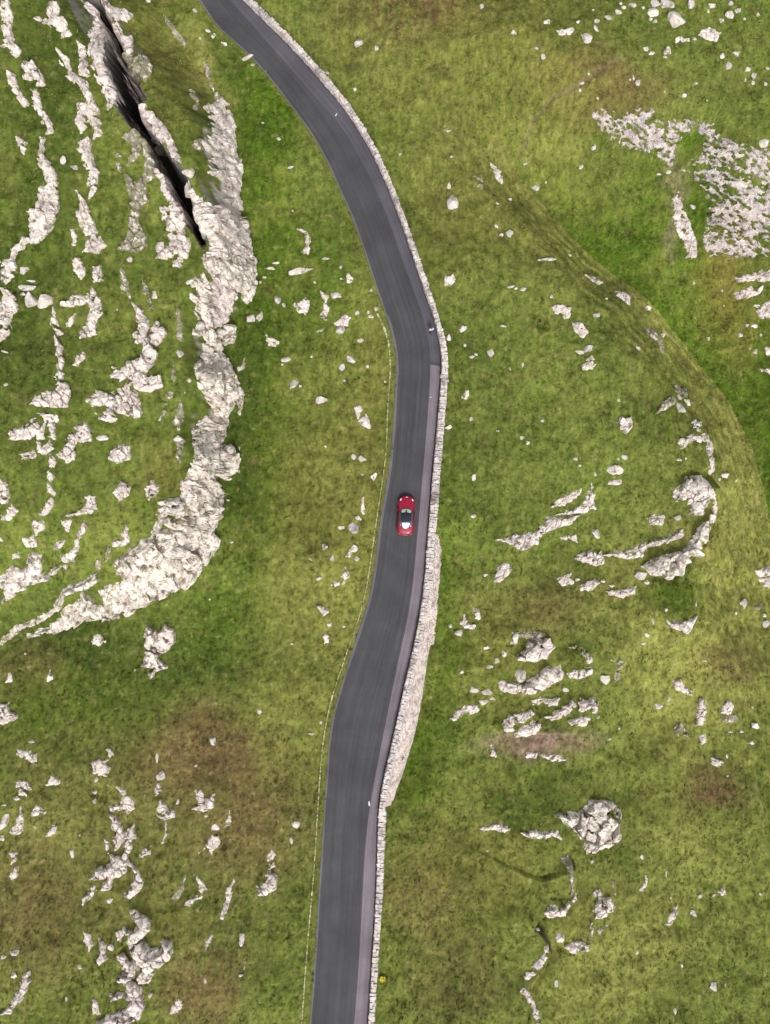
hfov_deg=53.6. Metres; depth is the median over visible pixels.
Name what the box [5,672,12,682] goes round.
limestone outcrop
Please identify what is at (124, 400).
limestone outcrop
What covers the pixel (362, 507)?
limestone outcrop
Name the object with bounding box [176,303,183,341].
limestone outcrop
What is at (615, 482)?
boulder
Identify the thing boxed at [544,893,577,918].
limestone outcrop
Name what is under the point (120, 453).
limestone outcrop
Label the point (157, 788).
limestone outcrop
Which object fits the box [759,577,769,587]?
limestone outcrop
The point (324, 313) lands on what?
limestone outcrop
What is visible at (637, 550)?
limestone outcrop
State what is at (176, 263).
limestone outcrop
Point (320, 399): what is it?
boulder
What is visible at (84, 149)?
limestone outcrop
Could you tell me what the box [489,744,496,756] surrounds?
limestone outcrop
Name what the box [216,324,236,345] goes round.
limestone outcrop
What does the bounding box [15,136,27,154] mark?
limestone outcrop
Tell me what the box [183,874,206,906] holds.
limestone outcrop
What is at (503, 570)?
limestone outcrop
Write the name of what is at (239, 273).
limestone outcrop
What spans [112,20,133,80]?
limestone outcrop
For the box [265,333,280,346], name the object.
limestone outcrop
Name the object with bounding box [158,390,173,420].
limestone outcrop
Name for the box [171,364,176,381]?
limestone outcrop
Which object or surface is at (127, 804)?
limestone outcrop
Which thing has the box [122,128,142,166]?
limestone outcrop
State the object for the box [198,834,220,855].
limestone outcrop
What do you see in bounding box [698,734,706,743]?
limestone outcrop
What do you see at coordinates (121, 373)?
limestone outcrop
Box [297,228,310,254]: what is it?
limestone outcrop
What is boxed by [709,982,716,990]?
boulder
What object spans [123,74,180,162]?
limestone outcrop
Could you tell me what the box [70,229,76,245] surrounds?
limestone outcrop
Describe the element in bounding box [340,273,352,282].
limestone outcrop
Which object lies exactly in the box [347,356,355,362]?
boulder
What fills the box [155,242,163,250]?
boulder
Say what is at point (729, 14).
boulder
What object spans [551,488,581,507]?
limestone outcrop
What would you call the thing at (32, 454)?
limestone outcrop
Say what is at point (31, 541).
limestone outcrop
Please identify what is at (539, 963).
limestone outcrop
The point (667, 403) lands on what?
limestone outcrop
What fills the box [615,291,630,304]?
limestone outcrop
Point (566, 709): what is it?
limestone outcrop
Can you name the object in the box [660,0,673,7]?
boulder
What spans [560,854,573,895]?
limestone outcrop
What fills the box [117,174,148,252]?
limestone outcrop
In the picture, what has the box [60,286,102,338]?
limestone outcrop
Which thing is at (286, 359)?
stone
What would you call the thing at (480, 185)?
limestone outcrop
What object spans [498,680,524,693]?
limestone outcrop
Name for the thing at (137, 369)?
limestone outcrop
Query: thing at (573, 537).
limestone outcrop
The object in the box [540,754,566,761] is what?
limestone outcrop
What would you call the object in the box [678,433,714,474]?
limestone outcrop
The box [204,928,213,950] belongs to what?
limestone outcrop
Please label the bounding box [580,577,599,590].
limestone outcrop
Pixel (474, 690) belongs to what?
boulder
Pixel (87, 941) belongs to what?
limestone outcrop
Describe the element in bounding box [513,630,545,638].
limestone outcrop
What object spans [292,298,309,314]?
limestone outcrop
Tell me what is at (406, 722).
dry stone wall
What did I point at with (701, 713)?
limestone outcrop
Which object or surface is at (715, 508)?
limestone outcrop
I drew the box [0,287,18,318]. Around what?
limestone outcrop
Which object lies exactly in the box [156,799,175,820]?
limestone outcrop
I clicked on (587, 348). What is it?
boulder
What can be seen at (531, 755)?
limestone outcrop
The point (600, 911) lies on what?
limestone outcrop
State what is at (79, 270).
limestone outcrop
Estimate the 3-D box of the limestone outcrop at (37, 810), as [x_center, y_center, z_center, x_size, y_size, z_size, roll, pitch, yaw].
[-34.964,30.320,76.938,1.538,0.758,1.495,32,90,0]
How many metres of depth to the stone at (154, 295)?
70.95 m
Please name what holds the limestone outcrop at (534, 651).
on the ground at (250, 750)
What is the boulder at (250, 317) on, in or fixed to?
on the ground at (250, 750)
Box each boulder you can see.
[0,814,8,829]
[18,285,35,290]
[20,267,29,274]
[24,291,37,306]
[37,294,53,308]
[96,435,108,440]
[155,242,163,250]
[156,770,164,780]
[177,350,183,357]
[182,168,194,177]
[184,183,190,197]
[196,321,204,329]
[209,737,215,745]
[211,824,219,829]
[239,933,244,946]
[242,54,252,60]
[247,314,254,321]
[256,312,262,320]
[274,296,280,303]
[288,267,312,274]
[290,380,299,388]
[291,821,299,828]
[315,396,326,403]
[331,292,341,298]
[336,326,344,333]
[339,363,344,370]
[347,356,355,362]
[348,522,358,533]
[354,40,362,47]
[358,455,365,461]
[370,472,376,480]
[447,195,458,208]
[454,629,462,635]
[459,326,466,332]
[469,686,478,692]
[479,699,487,704]
[481,689,492,694]
[487,350,493,356]
[506,230,512,236]
[513,633,517,644]
[515,669,525,682]
[530,184,539,190]
[538,257,555,261]
[555,933,564,941]
[575,350,583,353]
[581,33,591,43]
[584,345,592,351]
[592,529,599,538]
[593,312,599,317]
[600,676,609,684]
[606,464,623,474]
[607,479,621,484]
[634,570,646,579]
[647,7,658,16]
[651,0,659,6]
[655,704,662,708]
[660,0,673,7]
[664,46,670,54]
[667,11,685,27]
[674,515,681,520]
[677,402,685,412]
[688,0,694,8]
[690,909,696,916]
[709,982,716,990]
[725,11,733,18]
[725,62,731,69]
[740,599,746,607]
[751,723,759,728]
[759,139,768,147]
[763,620,769,627]
[764,347,769,355]
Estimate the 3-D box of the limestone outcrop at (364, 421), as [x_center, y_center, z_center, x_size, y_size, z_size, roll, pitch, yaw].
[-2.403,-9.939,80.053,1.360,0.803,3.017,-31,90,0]
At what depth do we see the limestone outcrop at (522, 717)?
80.03 m
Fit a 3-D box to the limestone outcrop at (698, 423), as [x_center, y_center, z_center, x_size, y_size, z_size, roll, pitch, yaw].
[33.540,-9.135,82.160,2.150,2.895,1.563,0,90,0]
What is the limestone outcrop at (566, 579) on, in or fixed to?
on the ground at (250, 750)
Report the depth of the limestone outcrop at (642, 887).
81.11 m
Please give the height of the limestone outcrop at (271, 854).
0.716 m
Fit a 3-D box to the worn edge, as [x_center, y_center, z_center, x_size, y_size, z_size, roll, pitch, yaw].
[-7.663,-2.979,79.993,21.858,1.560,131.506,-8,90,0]
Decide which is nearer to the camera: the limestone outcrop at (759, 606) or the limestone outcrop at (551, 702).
the limestone outcrop at (551, 702)
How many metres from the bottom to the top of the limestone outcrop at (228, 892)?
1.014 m
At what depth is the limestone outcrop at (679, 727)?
81.82 m
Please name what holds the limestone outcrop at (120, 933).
on the ground at (250, 750)
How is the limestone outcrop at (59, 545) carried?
on the ground at (250, 750)
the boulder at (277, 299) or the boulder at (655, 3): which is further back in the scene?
the boulder at (655, 3)
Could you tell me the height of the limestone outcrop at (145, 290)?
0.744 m
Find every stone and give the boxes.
[10,949,18,955]
[60,156,65,164]
[107,944,113,951]
[152,291,156,298]
[281,357,290,361]
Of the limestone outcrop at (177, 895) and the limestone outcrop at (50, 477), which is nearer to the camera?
the limestone outcrop at (50, 477)
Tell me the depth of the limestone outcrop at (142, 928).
76.23 m
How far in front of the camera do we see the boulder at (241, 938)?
78.63 m
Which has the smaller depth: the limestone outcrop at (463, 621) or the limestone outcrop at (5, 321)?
the limestone outcrop at (5, 321)
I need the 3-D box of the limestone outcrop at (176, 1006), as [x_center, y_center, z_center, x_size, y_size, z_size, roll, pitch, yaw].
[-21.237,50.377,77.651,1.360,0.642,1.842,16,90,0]
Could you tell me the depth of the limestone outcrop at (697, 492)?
78.98 m
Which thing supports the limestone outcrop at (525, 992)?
on the ground at (250, 750)
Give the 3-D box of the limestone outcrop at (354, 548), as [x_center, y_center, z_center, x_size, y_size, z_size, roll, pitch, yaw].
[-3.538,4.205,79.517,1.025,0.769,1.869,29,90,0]
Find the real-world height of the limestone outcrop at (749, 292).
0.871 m
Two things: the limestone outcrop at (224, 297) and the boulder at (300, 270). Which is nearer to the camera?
the limestone outcrop at (224, 297)
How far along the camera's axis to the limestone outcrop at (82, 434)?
69.28 m
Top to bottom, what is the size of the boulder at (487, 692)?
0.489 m
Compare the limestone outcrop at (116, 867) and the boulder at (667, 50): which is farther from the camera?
the boulder at (667, 50)
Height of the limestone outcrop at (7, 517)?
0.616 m
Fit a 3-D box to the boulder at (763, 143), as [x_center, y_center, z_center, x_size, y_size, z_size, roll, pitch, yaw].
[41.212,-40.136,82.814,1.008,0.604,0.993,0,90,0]
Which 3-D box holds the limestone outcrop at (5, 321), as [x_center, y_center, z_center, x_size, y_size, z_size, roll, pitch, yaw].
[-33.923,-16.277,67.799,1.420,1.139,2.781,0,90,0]
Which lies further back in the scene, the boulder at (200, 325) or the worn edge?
the worn edge
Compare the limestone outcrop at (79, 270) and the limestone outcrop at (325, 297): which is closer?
the limestone outcrop at (79, 270)
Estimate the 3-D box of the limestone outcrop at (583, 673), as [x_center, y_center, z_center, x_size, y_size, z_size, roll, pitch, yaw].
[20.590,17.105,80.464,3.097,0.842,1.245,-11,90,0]
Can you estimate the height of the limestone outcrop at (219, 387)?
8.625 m
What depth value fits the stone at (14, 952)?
76.01 m
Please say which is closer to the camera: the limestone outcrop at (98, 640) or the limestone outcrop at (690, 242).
the limestone outcrop at (98, 640)
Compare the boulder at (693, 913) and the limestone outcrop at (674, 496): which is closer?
the limestone outcrop at (674, 496)
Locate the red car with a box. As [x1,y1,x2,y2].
[397,496,415,535]
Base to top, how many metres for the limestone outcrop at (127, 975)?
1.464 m
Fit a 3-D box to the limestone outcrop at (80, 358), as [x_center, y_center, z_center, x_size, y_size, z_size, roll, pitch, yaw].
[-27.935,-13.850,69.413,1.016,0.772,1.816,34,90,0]
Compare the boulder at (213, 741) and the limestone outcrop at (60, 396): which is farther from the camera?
the boulder at (213, 741)
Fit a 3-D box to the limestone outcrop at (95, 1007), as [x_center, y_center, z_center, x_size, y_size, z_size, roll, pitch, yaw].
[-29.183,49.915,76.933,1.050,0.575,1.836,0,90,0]
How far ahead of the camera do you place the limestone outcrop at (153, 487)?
71.20 m
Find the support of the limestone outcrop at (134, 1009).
on the ground at (250, 750)
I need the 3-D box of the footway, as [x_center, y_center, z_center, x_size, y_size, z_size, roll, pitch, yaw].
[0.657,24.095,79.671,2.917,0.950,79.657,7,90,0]
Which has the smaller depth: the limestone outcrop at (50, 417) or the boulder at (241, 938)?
the limestone outcrop at (50, 417)
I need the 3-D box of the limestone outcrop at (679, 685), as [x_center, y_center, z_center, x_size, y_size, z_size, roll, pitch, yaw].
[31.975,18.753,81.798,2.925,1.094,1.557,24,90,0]
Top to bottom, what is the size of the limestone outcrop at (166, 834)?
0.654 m
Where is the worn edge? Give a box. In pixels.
[199,0,398,1023]
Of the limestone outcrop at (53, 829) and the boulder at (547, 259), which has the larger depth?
the boulder at (547, 259)
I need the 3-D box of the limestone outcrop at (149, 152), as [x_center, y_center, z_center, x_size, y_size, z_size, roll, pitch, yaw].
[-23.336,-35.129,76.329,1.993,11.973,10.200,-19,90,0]
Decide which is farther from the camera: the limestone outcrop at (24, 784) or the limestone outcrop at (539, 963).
the limestone outcrop at (539, 963)
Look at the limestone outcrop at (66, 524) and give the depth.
69.85 m
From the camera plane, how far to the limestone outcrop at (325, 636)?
79.40 m
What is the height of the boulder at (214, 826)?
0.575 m
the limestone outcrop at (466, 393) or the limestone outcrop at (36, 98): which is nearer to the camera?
the limestone outcrop at (36, 98)
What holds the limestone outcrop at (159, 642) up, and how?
on the ground at (250, 750)
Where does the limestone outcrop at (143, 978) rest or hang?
on the ground at (250, 750)
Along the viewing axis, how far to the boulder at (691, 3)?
81.55 m
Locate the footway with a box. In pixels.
[354,364,439,1023]
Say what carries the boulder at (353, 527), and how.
on the ground at (250, 750)
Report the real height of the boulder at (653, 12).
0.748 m
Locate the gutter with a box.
[242,0,440,1023]
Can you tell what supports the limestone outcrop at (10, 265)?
on the ground at (250, 750)
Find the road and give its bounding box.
[201,0,439,1023]
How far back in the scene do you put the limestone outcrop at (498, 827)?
80.78 m
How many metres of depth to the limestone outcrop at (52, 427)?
68.57 m
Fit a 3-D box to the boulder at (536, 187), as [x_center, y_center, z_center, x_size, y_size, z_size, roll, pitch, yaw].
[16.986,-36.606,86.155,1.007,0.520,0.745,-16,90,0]
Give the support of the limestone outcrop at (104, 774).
on the ground at (250, 750)
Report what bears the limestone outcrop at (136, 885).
on the ground at (250, 750)
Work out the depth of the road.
79.88 m
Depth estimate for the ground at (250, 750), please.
80.08 m
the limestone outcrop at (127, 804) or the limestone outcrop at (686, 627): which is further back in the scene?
the limestone outcrop at (686, 627)
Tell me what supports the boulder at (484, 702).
on the ground at (250, 750)
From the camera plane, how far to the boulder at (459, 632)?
81.70 m
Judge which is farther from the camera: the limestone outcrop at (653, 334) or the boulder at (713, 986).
the limestone outcrop at (653, 334)
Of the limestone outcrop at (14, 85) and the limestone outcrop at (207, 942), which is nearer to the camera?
the limestone outcrop at (14, 85)
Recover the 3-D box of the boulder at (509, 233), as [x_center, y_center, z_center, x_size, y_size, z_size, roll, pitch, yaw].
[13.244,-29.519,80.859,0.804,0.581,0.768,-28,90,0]
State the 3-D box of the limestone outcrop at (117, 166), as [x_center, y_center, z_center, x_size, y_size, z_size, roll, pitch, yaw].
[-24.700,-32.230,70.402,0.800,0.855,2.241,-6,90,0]
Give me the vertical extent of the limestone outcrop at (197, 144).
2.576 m
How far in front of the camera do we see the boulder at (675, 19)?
81.42 m
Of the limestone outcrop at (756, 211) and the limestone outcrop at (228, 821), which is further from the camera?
the limestone outcrop at (756, 211)
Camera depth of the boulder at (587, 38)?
81.04 m
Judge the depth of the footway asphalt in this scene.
80.43 m
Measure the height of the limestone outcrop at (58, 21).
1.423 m
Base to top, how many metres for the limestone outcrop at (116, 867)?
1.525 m
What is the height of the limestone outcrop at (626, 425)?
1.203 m
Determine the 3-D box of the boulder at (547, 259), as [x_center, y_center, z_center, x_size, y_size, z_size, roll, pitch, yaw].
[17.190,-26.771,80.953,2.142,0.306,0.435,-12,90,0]
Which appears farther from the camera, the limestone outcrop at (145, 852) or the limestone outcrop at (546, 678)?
the limestone outcrop at (546, 678)
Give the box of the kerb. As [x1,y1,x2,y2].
[353,364,429,1023]
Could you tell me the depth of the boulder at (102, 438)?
70.03 m
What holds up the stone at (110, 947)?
on the ground at (250, 750)
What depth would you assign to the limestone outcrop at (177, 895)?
78.12 m
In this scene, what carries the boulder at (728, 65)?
on the ground at (250, 750)
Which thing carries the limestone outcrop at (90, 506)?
on the ground at (250, 750)
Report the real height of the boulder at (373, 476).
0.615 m
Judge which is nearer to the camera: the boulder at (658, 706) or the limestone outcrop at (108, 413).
the limestone outcrop at (108, 413)
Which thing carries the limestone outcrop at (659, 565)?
on the ground at (250, 750)
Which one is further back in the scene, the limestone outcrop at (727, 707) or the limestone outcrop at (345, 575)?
the limestone outcrop at (727, 707)
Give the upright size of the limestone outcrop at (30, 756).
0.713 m
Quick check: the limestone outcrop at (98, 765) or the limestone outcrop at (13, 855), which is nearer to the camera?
the limestone outcrop at (13, 855)
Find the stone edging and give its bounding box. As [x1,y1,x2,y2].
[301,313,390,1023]
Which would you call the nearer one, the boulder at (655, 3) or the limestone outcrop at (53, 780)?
the limestone outcrop at (53, 780)
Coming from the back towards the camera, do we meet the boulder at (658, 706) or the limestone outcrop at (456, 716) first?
the boulder at (658, 706)
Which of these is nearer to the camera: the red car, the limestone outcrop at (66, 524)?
the limestone outcrop at (66, 524)
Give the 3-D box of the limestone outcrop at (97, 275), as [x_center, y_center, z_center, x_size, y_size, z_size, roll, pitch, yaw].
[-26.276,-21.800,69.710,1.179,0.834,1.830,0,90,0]
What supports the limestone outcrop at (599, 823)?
on the ground at (250, 750)
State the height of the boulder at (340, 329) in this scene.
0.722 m
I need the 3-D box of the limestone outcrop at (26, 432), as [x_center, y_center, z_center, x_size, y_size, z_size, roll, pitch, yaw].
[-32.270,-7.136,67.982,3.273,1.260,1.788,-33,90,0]
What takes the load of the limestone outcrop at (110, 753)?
on the ground at (250, 750)
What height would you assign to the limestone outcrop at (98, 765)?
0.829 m
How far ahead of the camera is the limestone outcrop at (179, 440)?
71.60 m
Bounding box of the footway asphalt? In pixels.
[231,0,439,362]
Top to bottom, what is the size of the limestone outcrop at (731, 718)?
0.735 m
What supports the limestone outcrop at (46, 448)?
on the ground at (250, 750)
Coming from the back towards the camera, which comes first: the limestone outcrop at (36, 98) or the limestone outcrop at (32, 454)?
the limestone outcrop at (36, 98)
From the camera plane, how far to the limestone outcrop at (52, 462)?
68.40 m
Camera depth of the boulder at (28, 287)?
68.29 m
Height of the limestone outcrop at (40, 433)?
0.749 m
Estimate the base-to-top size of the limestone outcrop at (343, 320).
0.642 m
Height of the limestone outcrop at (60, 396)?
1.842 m
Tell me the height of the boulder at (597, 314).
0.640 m
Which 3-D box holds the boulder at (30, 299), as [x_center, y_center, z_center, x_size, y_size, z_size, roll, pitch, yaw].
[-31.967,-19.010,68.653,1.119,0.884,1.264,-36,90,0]
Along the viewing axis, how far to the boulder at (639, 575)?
80.73 m
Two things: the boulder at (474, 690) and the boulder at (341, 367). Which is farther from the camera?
the boulder at (474, 690)
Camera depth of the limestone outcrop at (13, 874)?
76.19 m
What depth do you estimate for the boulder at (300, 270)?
79.53 m
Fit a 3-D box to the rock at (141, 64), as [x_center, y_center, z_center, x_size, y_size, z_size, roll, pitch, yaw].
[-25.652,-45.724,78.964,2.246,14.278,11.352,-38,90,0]
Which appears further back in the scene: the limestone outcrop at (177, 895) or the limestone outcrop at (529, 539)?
the limestone outcrop at (529, 539)
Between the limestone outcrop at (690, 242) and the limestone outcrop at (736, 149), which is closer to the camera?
the limestone outcrop at (736, 149)
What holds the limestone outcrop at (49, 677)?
on the ground at (250, 750)
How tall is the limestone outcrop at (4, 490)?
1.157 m
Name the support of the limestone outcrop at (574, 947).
on the ground at (250, 750)
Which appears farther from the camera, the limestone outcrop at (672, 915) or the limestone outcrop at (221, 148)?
the limestone outcrop at (672, 915)
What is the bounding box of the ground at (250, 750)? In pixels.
[0,0,769,1023]
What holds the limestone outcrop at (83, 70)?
on the ground at (250, 750)
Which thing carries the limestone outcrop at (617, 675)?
on the ground at (250, 750)
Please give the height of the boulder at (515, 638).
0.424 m
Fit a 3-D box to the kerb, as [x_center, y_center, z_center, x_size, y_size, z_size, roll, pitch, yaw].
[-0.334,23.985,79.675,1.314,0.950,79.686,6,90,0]
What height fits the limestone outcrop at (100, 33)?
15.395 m
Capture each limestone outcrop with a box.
[0,0,21,57]
[0,256,16,284]
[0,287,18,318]
[0,315,12,341]
[0,478,9,503]
[0,515,12,520]
[0,552,61,604]
[0,572,98,644]
[0,702,17,724]
[0,970,31,1014]
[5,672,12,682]
[6,70,29,107]
[6,503,18,515]
[8,417,39,440]
[9,806,23,834]
[9,851,17,864]
[9,866,18,879]
[10,136,59,257]
[12,552,19,558]
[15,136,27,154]
[15,779,31,796]
[16,748,36,762]
[19,450,36,459]
[20,59,46,86]
[22,533,37,547]
[26,513,223,638]
[29,804,45,815]
[30,335,70,407]
[31,89,53,134]
[32,520,45,532]
[33,1,71,38]
[36,421,46,439]
[36,439,53,454]
[37,412,58,422]
[38,483,55,515]
[46,669,52,681]
[46,776,60,785]
[46,824,56,836]
[47,422,55,439]
[47,470,54,481]
[48,453,55,467]
[50,306,63,335]
[53,539,65,549]
[55,47,102,139]
[56,434,77,462]
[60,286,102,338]
[60,520,86,562]
[61,519,71,531]
[65,313,76,326]
[66,495,97,516]
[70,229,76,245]
[72,258,85,279]
[72,351,85,366]
[73,421,91,442]
[75,108,86,133]
[75,190,106,253]
[76,40,90,76]
[77,135,99,198]
[81,0,125,110]
[82,886,96,905]
[83,931,93,951]
[85,383,142,417]
[88,854,127,890]
[91,634,105,645]
[92,265,102,282]
[92,546,110,569]
[92,758,110,773]
[92,998,99,1014]
[95,406,116,422]
[96,937,107,965]
[96,981,145,1023]
[97,770,109,776]
[101,0,133,46]
[102,748,113,762]
[104,838,109,853]
[108,443,130,463]
[108,786,134,813]
[108,813,136,860]
[110,361,127,381]
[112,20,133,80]
[112,481,130,499]
[112,524,129,546]
[114,152,121,172]
[115,926,125,941]
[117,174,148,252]
[117,952,135,983]
[120,267,130,298]
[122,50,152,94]
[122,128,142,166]
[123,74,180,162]
[123,301,166,392]
[123,857,142,898]
[125,909,150,949]
[127,114,176,187]
[130,938,172,975]
[136,972,153,984]
[139,845,151,857]
[140,623,175,678]
[142,279,153,308]
[144,480,158,500]
[153,167,196,235]
[154,783,161,795]
[155,203,190,258]
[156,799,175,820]
[157,272,244,517]
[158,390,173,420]
[161,821,168,843]
[163,14,185,47]
[169,999,181,1013]
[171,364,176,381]
[171,874,185,899]
[172,257,182,268]
[172,399,183,429]
[173,435,184,464]
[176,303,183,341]
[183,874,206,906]
[187,180,253,260]
[188,89,198,110]
[192,138,203,150]
[192,789,214,811]
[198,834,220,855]
[200,56,223,102]
[201,97,243,210]
[201,254,257,303]
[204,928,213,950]
[208,271,237,327]
[215,444,240,479]
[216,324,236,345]
[220,879,234,919]
[224,810,231,827]
[237,358,244,370]
[256,870,277,895]
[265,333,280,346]
[267,848,275,869]
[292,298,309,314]
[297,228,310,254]
[317,605,328,615]
[319,303,328,320]
[320,291,328,302]
[323,633,328,643]
[330,566,349,586]
[334,315,350,326]
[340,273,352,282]
[345,545,357,557]
[354,405,370,428]
[361,497,364,514]
[444,274,454,286]
[450,705,464,720]
[455,704,479,716]
[460,614,475,629]
[462,390,468,399]
[473,175,483,189]
[473,607,480,619]
[479,822,509,832]
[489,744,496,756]
[490,162,502,183]
[494,562,511,582]
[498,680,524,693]
[501,534,514,544]
[502,714,514,731]
[512,513,580,550]
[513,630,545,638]
[513,720,541,736]
[514,709,534,724]
[515,636,554,661]
[520,987,539,1023]
[521,664,563,694]
[521,829,561,839]
[524,943,548,979]
[525,752,537,758]
[531,697,559,706]
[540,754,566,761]
[543,700,576,720]
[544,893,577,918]
[551,304,571,318]
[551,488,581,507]
[554,799,621,854]
[555,483,596,515]
[556,27,573,35]
[557,572,573,586]
[560,534,577,542]
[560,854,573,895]
[563,922,593,953]
[566,666,592,678]
[567,716,590,726]
[569,644,593,663]
[572,322,588,337]
[574,550,604,565]
[578,696,598,713]
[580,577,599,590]
[581,355,595,369]
[585,274,602,284]
[592,108,692,166]
[592,889,614,918]
[597,923,609,934]
[603,529,683,558]
[606,585,635,597]
[609,878,615,895]
[611,656,626,681]
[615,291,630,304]
[615,416,632,433]
[639,875,647,891]
[641,514,715,579]
[644,326,663,352]
[647,514,664,525]
[657,395,675,413]
[666,615,696,633]
[666,904,677,925]
[671,191,696,258]
[672,488,680,498]
[672,679,693,695]
[673,383,687,399]
[674,475,713,515]
[674,722,688,737]
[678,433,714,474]
[681,167,769,241]
[691,119,769,188]
[691,419,701,431]
[695,698,706,725]
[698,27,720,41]
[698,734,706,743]
[702,229,769,258]
[710,485,717,514]
[710,757,723,767]
[717,887,725,895]
[720,700,733,714]
[720,714,737,723]
[733,269,769,282]
[733,285,763,298]
[753,300,769,318]
[754,602,763,610]
[755,565,769,577]
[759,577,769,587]
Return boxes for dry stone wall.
[243,0,448,1023]
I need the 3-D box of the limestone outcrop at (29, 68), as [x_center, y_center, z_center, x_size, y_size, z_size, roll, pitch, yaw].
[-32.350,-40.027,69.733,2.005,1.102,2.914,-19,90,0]
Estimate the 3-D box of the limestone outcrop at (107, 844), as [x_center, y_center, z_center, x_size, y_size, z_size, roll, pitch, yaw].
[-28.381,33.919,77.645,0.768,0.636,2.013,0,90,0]
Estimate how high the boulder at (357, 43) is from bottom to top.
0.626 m
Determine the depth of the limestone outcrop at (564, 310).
80.21 m
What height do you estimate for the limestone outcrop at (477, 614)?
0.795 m
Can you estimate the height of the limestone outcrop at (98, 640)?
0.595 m
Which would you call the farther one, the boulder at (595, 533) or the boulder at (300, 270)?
the boulder at (595, 533)
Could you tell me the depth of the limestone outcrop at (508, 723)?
79.96 m
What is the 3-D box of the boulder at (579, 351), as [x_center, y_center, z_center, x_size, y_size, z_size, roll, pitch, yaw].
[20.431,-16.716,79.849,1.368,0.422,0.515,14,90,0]
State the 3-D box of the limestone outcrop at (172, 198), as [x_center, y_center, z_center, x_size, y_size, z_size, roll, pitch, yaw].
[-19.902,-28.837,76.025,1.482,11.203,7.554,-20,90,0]
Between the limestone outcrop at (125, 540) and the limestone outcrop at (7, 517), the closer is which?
the limestone outcrop at (7, 517)
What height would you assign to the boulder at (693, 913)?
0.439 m
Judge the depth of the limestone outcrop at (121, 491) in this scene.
70.42 m
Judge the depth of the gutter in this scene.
79.96 m
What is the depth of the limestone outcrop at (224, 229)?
71.94 m
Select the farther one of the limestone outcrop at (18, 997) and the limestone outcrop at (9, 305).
the limestone outcrop at (18, 997)
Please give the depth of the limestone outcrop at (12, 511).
68.74 m
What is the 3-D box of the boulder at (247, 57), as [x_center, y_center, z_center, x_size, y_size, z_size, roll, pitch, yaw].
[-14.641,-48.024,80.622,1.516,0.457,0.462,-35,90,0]
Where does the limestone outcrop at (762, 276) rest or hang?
on the ground at (250, 750)
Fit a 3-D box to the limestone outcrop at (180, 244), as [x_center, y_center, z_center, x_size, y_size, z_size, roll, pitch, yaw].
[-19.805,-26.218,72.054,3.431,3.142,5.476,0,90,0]
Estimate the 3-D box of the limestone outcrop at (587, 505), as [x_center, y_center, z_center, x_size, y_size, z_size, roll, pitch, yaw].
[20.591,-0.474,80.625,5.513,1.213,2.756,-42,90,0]
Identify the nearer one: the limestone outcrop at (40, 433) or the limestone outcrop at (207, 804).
the limestone outcrop at (40, 433)
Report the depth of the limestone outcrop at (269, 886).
79.07 m
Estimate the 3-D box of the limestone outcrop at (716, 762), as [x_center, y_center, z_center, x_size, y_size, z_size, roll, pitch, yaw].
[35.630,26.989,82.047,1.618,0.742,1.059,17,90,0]
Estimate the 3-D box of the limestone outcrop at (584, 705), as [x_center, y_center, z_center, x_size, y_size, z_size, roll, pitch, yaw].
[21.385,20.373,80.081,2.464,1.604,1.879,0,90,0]
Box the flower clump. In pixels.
[379,974,385,981]
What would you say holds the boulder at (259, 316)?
on the ground at (250, 750)
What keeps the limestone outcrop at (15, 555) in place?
on the ground at (250, 750)
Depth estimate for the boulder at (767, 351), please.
87.32 m
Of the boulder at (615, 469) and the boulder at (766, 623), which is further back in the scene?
the boulder at (766, 623)
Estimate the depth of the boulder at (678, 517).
79.74 m
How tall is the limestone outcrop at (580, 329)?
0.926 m
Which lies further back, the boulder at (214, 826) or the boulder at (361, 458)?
the boulder at (361, 458)
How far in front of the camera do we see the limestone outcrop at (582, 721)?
79.46 m
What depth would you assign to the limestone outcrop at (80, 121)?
69.88 m
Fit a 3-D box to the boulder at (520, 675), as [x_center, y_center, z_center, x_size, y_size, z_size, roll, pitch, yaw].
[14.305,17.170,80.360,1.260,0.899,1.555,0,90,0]
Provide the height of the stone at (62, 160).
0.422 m
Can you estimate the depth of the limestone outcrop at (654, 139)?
83.81 m
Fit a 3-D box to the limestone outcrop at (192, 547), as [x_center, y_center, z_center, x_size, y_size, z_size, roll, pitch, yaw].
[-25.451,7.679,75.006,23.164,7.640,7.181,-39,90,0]
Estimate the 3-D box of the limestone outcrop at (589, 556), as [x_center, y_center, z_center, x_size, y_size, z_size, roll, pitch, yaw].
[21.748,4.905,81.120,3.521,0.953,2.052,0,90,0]
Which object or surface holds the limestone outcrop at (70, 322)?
on the ground at (250, 750)
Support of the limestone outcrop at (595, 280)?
on the ground at (250, 750)
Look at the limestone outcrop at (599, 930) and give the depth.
80.72 m
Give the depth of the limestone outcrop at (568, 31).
81.33 m
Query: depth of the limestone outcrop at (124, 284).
70.25 m
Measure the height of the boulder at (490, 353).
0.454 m
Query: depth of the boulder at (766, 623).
85.52 m
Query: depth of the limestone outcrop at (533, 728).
80.17 m
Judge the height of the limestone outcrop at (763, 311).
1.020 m
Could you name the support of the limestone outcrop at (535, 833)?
on the ground at (250, 750)
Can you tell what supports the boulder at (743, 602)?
on the ground at (250, 750)
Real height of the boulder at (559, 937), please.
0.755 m
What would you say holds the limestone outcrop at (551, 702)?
on the ground at (250, 750)
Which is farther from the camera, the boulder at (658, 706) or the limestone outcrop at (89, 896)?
the boulder at (658, 706)
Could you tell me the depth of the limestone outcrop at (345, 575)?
79.14 m

